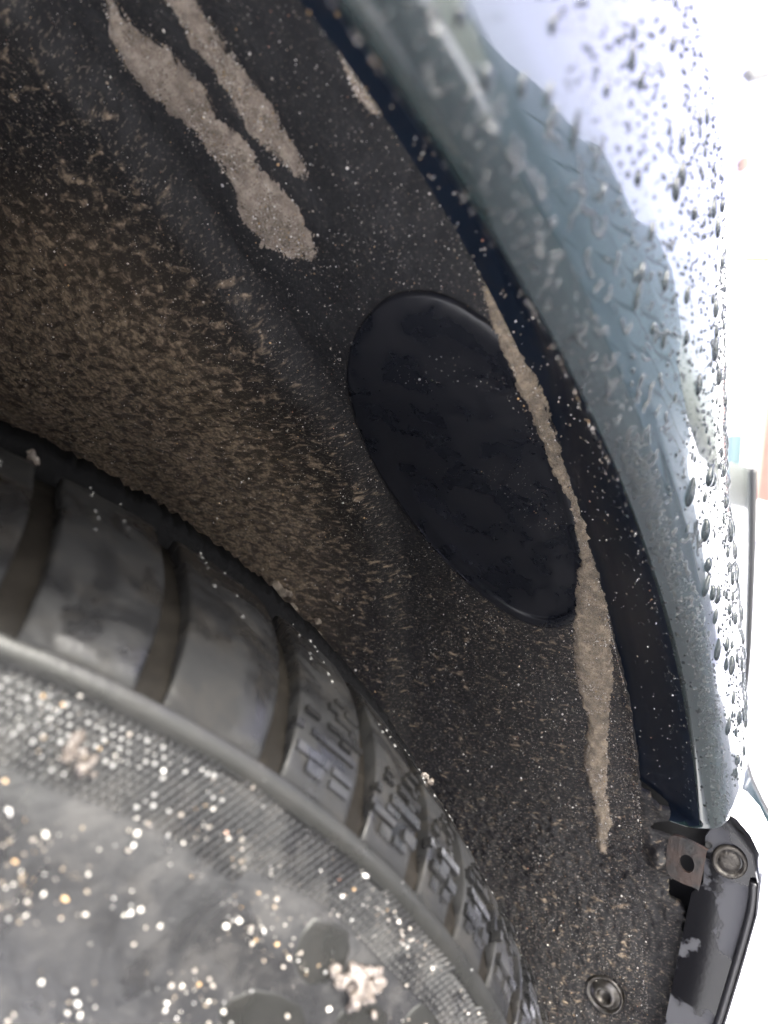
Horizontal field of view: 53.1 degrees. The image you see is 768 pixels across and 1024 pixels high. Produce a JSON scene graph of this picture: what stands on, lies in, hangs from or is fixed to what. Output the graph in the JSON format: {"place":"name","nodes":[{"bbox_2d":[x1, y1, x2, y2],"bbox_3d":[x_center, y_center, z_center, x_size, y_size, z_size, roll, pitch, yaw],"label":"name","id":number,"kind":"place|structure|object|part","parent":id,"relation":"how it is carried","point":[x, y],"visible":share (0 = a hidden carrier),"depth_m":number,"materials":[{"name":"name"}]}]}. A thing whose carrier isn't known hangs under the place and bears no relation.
{"place":"outdoors","nodes":[
{"label":"outdoors","id":0,"kind":"place"},
{"bbox_2d":[715,0,767,304],"label":"sky","id":1,"kind":"structure","parent":0,"point":[742,24],"materials":[{"name":"white"}]},
{"bbox_2d":[726,538,767,1023],"bbox_3d":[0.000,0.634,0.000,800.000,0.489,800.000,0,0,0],"label":"snow ground","id":2,"kind":"structure","parent":0,"point":[749,1005],"depth_m":2.03,"materials":[{"name":"white snow"}]},
{"bbox_2d":[0,0,767,1023],"bbox_3d":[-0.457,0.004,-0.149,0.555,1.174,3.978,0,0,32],"label":"car","id":3,"kind":"object","parent":2,"relation":"on","point":[142,626],"visible":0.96,"depth_m":0.23,"materials":[{"name":"blue paint"}]},
{"bbox_2d":[26,449,39,465],"bbox_3d":[-0.099,-0.015,0.216,0.008,0.005,0.012,0,0,0],"label":"ice crumb","id":4,"kind":"object","parent":3,"relation":"on","point":[32,457],"visible":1,"depth_m":0.21,"materials":[{"name":"grey ice"}]},
{"bbox_2d":[60,729,116,783],"bbox_3d":[-0.058,0.049,0.151,0.010,0.011,0.005,0,0,0],"label":"slush clump","id":5,"kind":"object","parent":3,"relation":"attached to","point":[71,751],"visible":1,"depth_m":0.15,"materials":[{"name":"white snow"}]},
{"bbox_2d":[104,0,314,261],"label":"mud streak","id":6,"kind":"object","parent":3,"relation":"attached to","point":[178,90],"visible":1,"depth_m":0.23,"materials":[{"name":"soil"}]},
{"bbox_2d":[167,0,308,176],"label":"mud streak","id":7,"kind":"object","parent":3,"relation":"on","point":[189,15],"visible":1,"depth_m":0.22,"materials":[{"name":"soil"}]},
{"bbox_2d":[0,675,479,1023],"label":"sidewall grit","id":8,"kind":"object","parent":3,"relation":"attached to","point":[140,909],"visible":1,"depth_m":0.16,"materials":[{"name":"beige sand"}]},
{"bbox_2d":[0,460,492,1023],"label":"tyre water beads","id":9,"kind":"object","parent":3,"relation":"on","point":[94,746],"visible":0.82,"depth_m":0.15,"materials":[{"name":"grey"}]},
{"bbox_2d":[270,580,321,634],"bbox_3d":[-0.047,0.054,0.421,0.028,0.037,0.027,0,0,0],"label":"mud clod","id":10,"kind":"object","parent":3,"relation":"on","point":[281,591],"visible":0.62,"depth_m":0.41,"materials":[{"name":"soil"}]},
{"bbox_2d":[0,0,647,1023],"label":"sand grains","id":11,"kind":"object","parent":3,"relation":"on","point":[348,496],"visible":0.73,"depth_m":0.35},
{"bbox_2d":[101,0,614,852],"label":"mud grit","id":12,"kind":"object","parent":3,"relation":"in","point":[357,86],"visible":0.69,"depth_m":0.23,"materials":[{"name":"soil"}]},
{"bbox_2d":[329,961,386,1019],"bbox_3d":[-0.006,0.114,0.183,0.014,0.017,0.011,0,0,0],"label":"slush clump","id":13,"kind":"object","parent":3,"relation":"attached to","point":[362,984],"visible":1,"depth_m":0.18,"materials":[{"name":"white snow"}]},
{"bbox_2d":[355,85,375,113],"bbox_3d":[-0.008,-0.120,0.198,0.010,0.026,0.025,0,0,44],"label":"mud streak","id":14,"kind":"object","parent":3,"relation":"attached to","point":[372,111],"visible":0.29,"depth_m":0.21,"materials":[{"name":"soil"}]},
{"bbox_2d":[421,772,433,784],"bbox_3d":[0.015,0.089,0.255,0.004,0.002,0.008,0,0,0],"label":"ice crumb","id":15,"kind":"object","parent":3,"relation":"on","point":[427,779],"visible":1,"depth_m":0.25,"materials":[{"name":"white ice"}]},
{"bbox_2d":[454,4,466,27],"bbox_3d":[0.010,-0.066,0.103,0.001,0.003,0.003,28,4,36],"label":"water drop","id":16,"kind":"object","parent":3,"relation":"attached to","point":[460,15],"visible":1,"depth_m":0.10,"materials":[{"name":"black"}]},
{"bbox_2d":[478,64,493,91],"bbox_3d":[0.015,-0.063,0.111,0.001,0.004,0.003,28,25,34],"label":"water drop","id":17,"kind":"object","parent":3,"relation":"attached to","point":[486,78],"visible":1,"depth_m":0.11,"materials":[{"name":"black"}]},
{"bbox_2d":[308,2,687,778],"bbox_3d":[0.050,0.013,0.236,0.051,0.229,0.308,0,0,30],"label":"flange grit","id":18,"kind":"object","parent":3,"relation":"on","point":[520,334],"visible":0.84,"depth_m":0.20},
{"bbox_2d":[518,72,527,98],"bbox_3d":[0.022,-0.066,0.118,0.001,0.004,0.003,19,14,33],"label":"water drop","id":19,"kind":"object","parent":3,"relation":"attached to","point":[522,87],"visible":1,"depth_m":0.12,"materials":[{"name":"black"}]},
{"bbox_2d":[350,0,729,825],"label":"lip water beads","id":20,"kind":"object","parent":3,"relation":"attached to","point":[440,88],"visible":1,"depth_m":0.17,"materials":[{"name":"black"}]},
{"bbox_2d":[483,286,613,853],"bbox_3d":[0.077,0.050,0.309,0.022,0.255,0.200,0,0,25],"label":"mud streak","id":21,"kind":"object","parent":3,"relation":"attached to","point":[591,623],"visible":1,"depth_m":0.33,"materials":[{"name":"soil"}]},
{"bbox_2d":[544,79,553,108],"bbox_3d":[0.027,-0.068,0.125,0.001,0.005,0.002,15,3,36],"label":"water drop","id":22,"kind":"object","parent":3,"relation":"attached to","point":[548,96],"visible":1,"depth_m":0.12,"materials":[{"name":"black"}]},
{"bbox_2d":[549,11,557,35],"bbox_3d":[0.027,-0.077,0.121,0.001,0.004,0.002,14,-1,32],"label":"water drop","id":23,"kind":"object","parent":3,"relation":"attached to","point":[553,24],"visible":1,"depth_m":0.12,"materials":[{"name":"clear liquid"}]},
{"bbox_2d":[571,107,580,151],"bbox_3d":[0.034,-0.067,0.135,0.001,0.008,0.002,20,19,31],"label":"water drop","id":24,"kind":"object","parent":3,"relation":"attached to","point":[575,135],"visible":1,"depth_m":0.13,"materials":[{"name":"black"}]},
{"bbox_2d":[596,62,599,75],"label":"water drop","id":25,"kind":"object","parent":3,"relation":"attached to","point":[598,69],"visible":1,"depth_m":0.14,"materials":[{"name":"clear liquid"}]},
{"bbox_2d":[600,183,606,202],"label":"water drop","id":26,"kind":"object","parent":3,"relation":"attached to","point":[603,193],"visible":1,"depth_m":0.15,"materials":[{"name":"clear liquid"}]},
{"bbox_2d":[467,0,747,801],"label":"water beads","id":27,"kind":"object","parent":3,"relation":"attached to","point":[630,147],"visible":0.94,"depth_m":0.19,"materials":[{"name":"black"}]},
{"bbox_2d":[604,78,610,98],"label":"water drop","id":28,"kind":"object","parent":3,"relation":"attached to","point":[607,89],"visible":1,"depth_m":0.14,"materials":[{"name":"clear liquid"}]},
{"bbox_2d":[620,31,623,43],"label":"water drop","id":29,"kind":"object","parent":3,"relation":"attached to","point":[621,37],"visible":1,"depth_m":0.14,"materials":[{"name":"clear liquid"}]},
{"bbox_2d":[631,236,634,246],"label":"water drop","id":30,"kind":"object","parent":3,"relation":"attached to","point":[633,241],"visible":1,"depth_m":0.17,"materials":[{"name":"clear liquid"}]},
{"bbox_2d":[630,41,636,72],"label":"water drop","id":31,"kind":"object","parent":3,"relation":"attached to","point":[633,58],"visible":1,"depth_m":0.15,"materials":[{"name":"clear liquid"}]},
{"bbox_2d":[632,19,637,41],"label":"water drop","id":32,"kind":"object","parent":3,"relation":"attached to","point":[634,32],"visible":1,"depth_m":0.15,"materials":[{"name":"clear liquid"}]},
{"bbox_2d":[633,269,637,283],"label":"water drop","id":33,"kind":"object","parent":3,"relation":"attached to","point":[635,277],"visible":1,"depth_m":0.17,"materials":[{"name":"clear liquid"}]},
{"bbox_2d":[633,283,642,310],"bbox_3d":[0.058,-0.049,0.174,0.001,0.007,0.003,17,10,37],"label":"water drop","id":34,"kind":"object","parent":3,"relation":"attached to","point":[637,299],"visible":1,"depth_m":0.17,"materials":[{"name":"black"}]},
{"bbox_2d":[635,169,641,186],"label":"water drop","id":35,"kind":"object","parent":3,"relation":"attached to","point":[638,180],"visible":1,"depth_m":0.16,"materials":[{"name":"black"}]},
{"bbox_2d":[638,262,646,283],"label":"water drop","id":36,"kind":"object","parent":3,"relation":"attached to","point":[642,274],"visible":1,"depth_m":0.17,"materials":[{"name":"clear liquid"}]},
{"bbox_2d":[639,70,645,90],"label":"water drop","id":37,"kind":"object","parent":3,"relation":"attached to","point":[642,80],"visible":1,"depth_m":0.15,"materials":[{"name":"clear liquid"}]},
{"bbox_2d":[645,161,648,172],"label":"water drop","id":38,"kind":"object","parent":3,"relation":"attached to","point":[647,167],"visible":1,"depth_m":0.16,"materials":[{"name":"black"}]},
{"bbox_2d":[649,220,655,242],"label":"water drop","id":39,"kind":"object","parent":3,"relation":"attached to","point":[652,233],"visible":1,"depth_m":0.17,"materials":[{"name":"clear liquid"}]},
{"bbox_2d":[651,322,656,335],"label":"water drop","id":40,"kind":"object","parent":3,"relation":"attached to","point":[654,329],"visible":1,"depth_m":0.18,"materials":[{"name":"clear liquid"}]},
{"bbox_2d":[661,330,666,349],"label":"water drop","id":41,"kind":"object","parent":3,"relation":"attached to","point":[664,342],"visible":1,"depth_m":0.19,"materials":[{"name":"clear liquid"}]},
{"bbox_2d":[663,269,669,291],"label":"water drop","id":42,"kind":"object","parent":3,"relation":"attached to","point":[666,282],"visible":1,"depth_m":0.18,"materials":[{"name":"clear liquid"}]},
{"bbox_2d":[668,123,671,136],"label":"water drop","id":43,"kind":"object","parent":3,"relation":"attached to","point":[670,129],"visible":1,"depth_m":0.17,"materials":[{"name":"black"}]},
{"bbox_2d":[670,241,673,251],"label":"water drop","id":44,"kind":"object","parent":3,"relation":"attached to","point":[672,247],"visible":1,"depth_m":0.18,"materials":[{"name":"clear liquid"}]},
{"bbox_2d":[671,34,675,52],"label":"water drop","id":45,"kind":"object","parent":3,"relation":"attached to","point":[673,44],"visible":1,"depth_m":0.17,"materials":[{"name":"clear liquid"}]},
{"bbox_2d":[674,176,680,202],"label":"water drop","id":46,"kind":"object","parent":3,"relation":"attached to","point":[677,189],"visible":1,"depth_m":0.18,"materials":[{"name":"black"}]},
{"bbox_2d":[680,161,686,187],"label":"water drop","id":47,"kind":"object","parent":3,"relation":"attached to","point":[683,175],"visible":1,"depth_m":0.18,"materials":[{"name":"black"}]},
{"bbox_2d":[682,34,684,45],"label":"water drop","id":48,"kind":"object","parent":3,"relation":"attached to","point":[683,39],"visible":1,"depth_m":0.18,"materials":[{"name":"clear liquid"}]},
{"bbox_2d":[681,127,686,147],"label":"water drop","id":49,"kind":"object","parent":3,"relation":"attached to","point":[683,139],"visible":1,"depth_m":0.18,"materials":[{"name":"black"}]},
{"bbox_2d":[685,329,689,344],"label":"water drop","id":50,"kind":"object","parent":3,"relation":"attached to","point":[687,339],"visible":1,"depth_m":0.21,"materials":[{"name":"clear liquid"}]},
{"bbox_2d":[685,283,690,304],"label":"water drop","id":51,"kind":"object","parent":3,"relation":"attached to","point":[688,296],"visible":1,"depth_m":0.20,"materials":[{"name":"clear liquid"}]},
{"bbox_2d":[686,477,695,507],"bbox_3d":[0.096,-0.006,0.237,0.002,0.010,0.005,16,14,38],"label":"water drop","id":52,"kind":"object","parent":3,"relation":"attached to","point":[691,496],"visible":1,"depth_m":0.24,"materials":[{"name":"black"}]},
{"bbox_2d":[693,206,698,220],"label":"water drop","id":53,"kind":"object","parent":3,"relation":"attached to","point":[695,213],"visible":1,"depth_m":0.20,"materials":[{"name":"clear liquid"}]},
{"bbox_2d":[697,373,702,395],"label":"water drop","id":54,"kind":"object","parent":3,"relation":"attached to","point":[700,385],"visible":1,"depth_m":0.22,"materials":[{"name":"clear liquid"}]},
{"bbox_2d":[699,110,702,125],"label":"water drop","id":55,"kind":"object","parent":3,"relation":"attached to","point":[701,119],"visible":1,"depth_m":0.20,"materials":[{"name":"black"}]},
{"bbox_2d":[704,145,707,157],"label":"water drop","id":56,"kind":"object","parent":3,"relation":"attached to","point":[705,152],"visible":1,"depth_m":0.20,"materials":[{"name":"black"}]},
{"bbox_2d":[704,491,707,502],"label":"water drop","id":57,"kind":"object","parent":3,"relation":"attached to","point":[705,497],"visible":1,"depth_m":0.25,"materials":[{"name":"black"}]},
{"bbox_2d":[703,518,710,541],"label":"water drop","id":58,"kind":"object","parent":3,"relation":"attached to","point":[707,531],"visible":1,"depth_m":0.26,"materials":[{"name":"black"}]},
{"bbox_2d":[703,575,710,596],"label":"water drop","id":59,"kind":"object","parent":3,"relation":"attached to","point":[706,587],"visible":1,"depth_m":0.27,"materials":[{"name":"black"}]},
{"bbox_2d":[706,107,709,124],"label":"water drop","id":60,"kind":"object","parent":3,"relation":"attached to","point":[708,116],"visible":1,"depth_m":0.20,"materials":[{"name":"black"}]},
{"bbox_2d":[706,557,712,571],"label":"water drop","id":61,"kind":"object","parent":3,"relation":"attached to","point":[709,564],"visible":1,"depth_m":0.27,"materials":[{"name":"black"}]},
{"bbox_2d":[707,464,713,486],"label":"water drop","id":62,"kind":"object","parent":3,"relation":"attached to","point":[710,478],"visible":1,"depth_m":0.25,"materials":[{"name":"black"}]},
{"bbox_2d":[711,585,716,600],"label":"water drop","id":63,"kind":"object","parent":3,"relation":"attached to","point":[713,594],"visible":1,"depth_m":0.28,"materials":[{"name":"black"}]},
{"bbox_2d":[712,473,716,486],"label":"water drop","id":64,"kind":"object","parent":3,"relation":"attached to","point":[714,481],"visible":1,"depth_m":0.26,"materials":[{"name":"black"}]},
{"bbox_2d":[713,196,717,219],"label":"water drop","id":65,"kind":"object","parent":3,"relation":"attached to","point":[715,207],"visible":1,"depth_m":0.22,"materials":[{"name":"clear liquid"}]},
{"bbox_2d":[714,608,717,624],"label":"water drop","id":66,"kind":"object","parent":3,"relation":"attached to","point":[716,617],"visible":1,"depth_m":0.28,"materials":[{"name":"black"}]},
{"bbox_2d":[714,336,718,361],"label":"water drop","id":67,"kind":"object","parent":3,"relation":"attached to","point":[716,351],"visible":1,"depth_m":0.24,"materials":[{"name":"clear liquid"}]},
{"bbox_2d":[715,297,719,317],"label":"water drop","id":68,"kind":"object","parent":3,"relation":"attached to","point":[717,306],"visible":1,"depth_m":0.23,"materials":[{"name":"clear liquid"}]},
{"bbox_2d":[716,324,718,336],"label":"water drop","id":69,"kind":"object","parent":3,"relation":"attached to","point":[717,329],"visible":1,"depth_m":0.24,"materials":[{"name":"clear liquid"}]},
{"bbox_2d":[715,638,720,660],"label":"water drop","id":70,"kind":"object","parent":3,"relation":"attached to","point":[718,653],"visible":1,"depth_m":0.29,"materials":[{"name":"black"}]},
{"bbox_2d":[716,585,720,603],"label":"water drop","id":71,"kind":"object","parent":3,"relation":"attached to","point":[718,596],"visible":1,"depth_m":0.28,"materials":[{"name":"black"}]},
{"bbox_2d":[717,215,720,238],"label":"water drop","id":72,"kind":"object","parent":3,"relation":"attached to","point":[718,227],"visible":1,"depth_m":0.23,"materials":[{"name":"clear liquid"}]},
{"bbox_2d":[718,367,722,385],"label":"water drop","id":73,"kind":"object","parent":3,"relation":"attached to","point":[720,376],"visible":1,"depth_m":0.25,"materials":[{"name":"clear liquid"}]},
{"bbox_2d":[722,253,724,268],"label":"water drop","id":74,"kind":"object","parent":3,"relation":"attached to","point":[723,260],"visible":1,"depth_m":0.24,"materials":[{"name":"clear liquid"}]},
{"bbox_2d":[722,198,725,212],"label":"water drop","id":75,"kind":"object","parent":3,"relation":"attached to","point":[723,204],"visible":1,"depth_m":0.23,"materials":[{"name":"clear liquid"}]},
{"bbox_2d":[723,462,726,477],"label":"water drop","id":76,"kind":"object","parent":3,"relation":"attached to","point":[724,470],"visible":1,"depth_m":0.28,"materials":[{"name":"black"}]},
{"bbox_2d":[725,390,727,406],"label":"water drop","id":77,"kind":"object","parent":3,"relation":"attached to","point":[726,399],"visible":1,"depth_m":0.28,"materials":[{"name":"clear liquid"}]},
{"bbox_2d":[725,495,728,508],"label":"water drop","id":78,"kind":"object","parent":3,"relation":"attached to","point":[726,502],"visible":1,"depth_m":0.29,"materials":[{"name":"black"}]},
{"bbox_2d":[725,658,728,670],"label":"water drop","id":79,"kind":"object","parent":3,"relation":"attached to","point":[726,665],"visible":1,"depth_m":0.30,"materials":[{"name":"black"}]},
{"bbox_2d":[726,433,728,448],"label":"water drop","id":80,"kind":"object","parent":3,"relation":"attached to","point":[727,440],"visible":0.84,"depth_m":0.30,"materials":[{"name":"black"}]},
{"bbox_2d":[726,637,729,651],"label":"water drop","id":81,"kind":"object","parent":3,"relation":"attached to","point":[727,645],"visible":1,"depth_m":0.30,"materials":[{"name":"black"}]},
{"bbox_2d":[726,717,730,734],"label":"water drop","id":82,"kind":"object","parent":3,"relation":"attached to","point":[728,728],"visible":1,"depth_m":0.32,"materials":[{"name":"black"}]},
{"bbox_2d":[729,603,731,615],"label":"water drop","id":83,"kind":"object","parent":3,"relation":"attached to","point":[730,609],"visible":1,"depth_m":0.30,"materials":[{"name":"black"}]},
{"bbox_2d":[729,520,733,542],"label":"water drop","id":84,"kind":"object","parent":3,"relation":"attached to","point":[731,530],"visible":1,"depth_m":0.30,"materials":[{"name":"black"}]},
{"bbox_2d":[730,655,735,674],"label":"water drop","id":85,"kind":"object","parent":3,"relation":"attached to","point":[732,666],"visible":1,"depth_m":0.31,"materials":[{"name":"black"}]},
{"bbox_2d":[731,517,735,537],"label":"water drop","id":86,"kind":"object","parent":3,"relation":"attached to","point":[733,523],"visible":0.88,"depth_m":0.32,"materials":[{"name":"black"}]},
{"bbox_2d":[732,570,734,585],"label":"water drop","id":87,"kind":"object","parent":3,"relation":"attached to","point":[733,578],"visible":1,"depth_m":0.31,"materials":[{"name":"black"}]},
{"bbox_2d":[734,542,737,559],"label":"water drop","id":88,"kind":"object","parent":3,"relation":"attached to","point":[736,551],"visible":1,"depth_m":0.33,"materials":[{"name":"black"}]},
{"bbox_2d":[735,612,737,624],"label":"water drop","id":89,"kind":"object","parent":3,"relation":"attached to","point":[736,617],"visible":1,"depth_m":0.32,"materials":[{"name":"black"}]},
{"bbox_2d":[736,562,739,578],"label":"water drop","id":90,"kind":"object","parent":3,"relation":"attached to","point":[737,569],"visible":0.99,"depth_m":0.34,"materials":[{"name":"black"}]},
{"bbox_2d":[736,754,740,764],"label":"water drop","id":91,"kind":"object","parent":3,"relation":"attached to","point":[738,760],"visible":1,"depth_m":0.34,"materials":[{"name":"black"}]},
{"bbox_2d":[738,711,741,724],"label":"water drop","id":92,"kind":"object","parent":3,"relation":"attached to","point":[740,718],"visible":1,"depth_m":0.34,"materials":[{"name":"black"}]},
{"bbox_2d":[740,604,743,621],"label":"water drop","id":93,"kind":"object","parent":3,"relation":"attached to","point":[742,612],"visible":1,"depth_m":0.35,"materials":[{"name":"black"}]},
{"bbox_2d":[741,654,743,671],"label":"water drop","id":94,"kind":"object","parent":3,"relation":"attached to","point":[742,665],"visible":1,"depth_m":0.34,"materials":[{"name":"black"}]},
{"bbox_2d":[745,709,747,727],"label":"water drop","id":95,"kind":"object","parent":3,"relation":"attached to","point":[746,719],"visible":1,"depth_m":0.36,"materials":[{"name":"black"}]},
{"bbox_2d":[745,698,748,712],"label":"water drop","id":96,"kind":"object","parent":3,"relation":"attached to","point":[746,705],"visible":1,"depth_m":0.36,"materials":[{"name":"black"}]},
{"bbox_3d":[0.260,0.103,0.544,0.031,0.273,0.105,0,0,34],"label":"door","id":97,"kind":"part","parent":3,"relation":"part of","materials":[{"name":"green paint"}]},
{"bbox_2d":[725,156,767,537],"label":"house","id":98,"kind":"structure","parent":2,"relation":"on","point":[746,338],"depth_m":17.00,"materials":[{"name":"white"}]},
{"bbox_2d":[727,371,767,502],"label":"red shed","id":99,"kind":"structure","parent":2,"relation":"on","point":[735,449],"depth_m":12.00,"materials":[{"name":"brown"}]},
{"bbox_2d":[727,434,743,473],"bbox_3d":[5.655,-0.675,12.450,0.210,1.150,0.300,0,0,0],"label":"window","id":100,"kind":"structure","parent":99,"relation":"in","point":[735,448],"depth_m":12.30,"materials":[{"name":"blue"}]},
{"bbox_2d":[741,63,767,83],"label":"street lamp","id":101,"kind":"object","parent":2,"relation":"on","point":[757,73],"visible":1,"depth_m":12.01,"materials":[{"name":"grey metal"}]}
]}

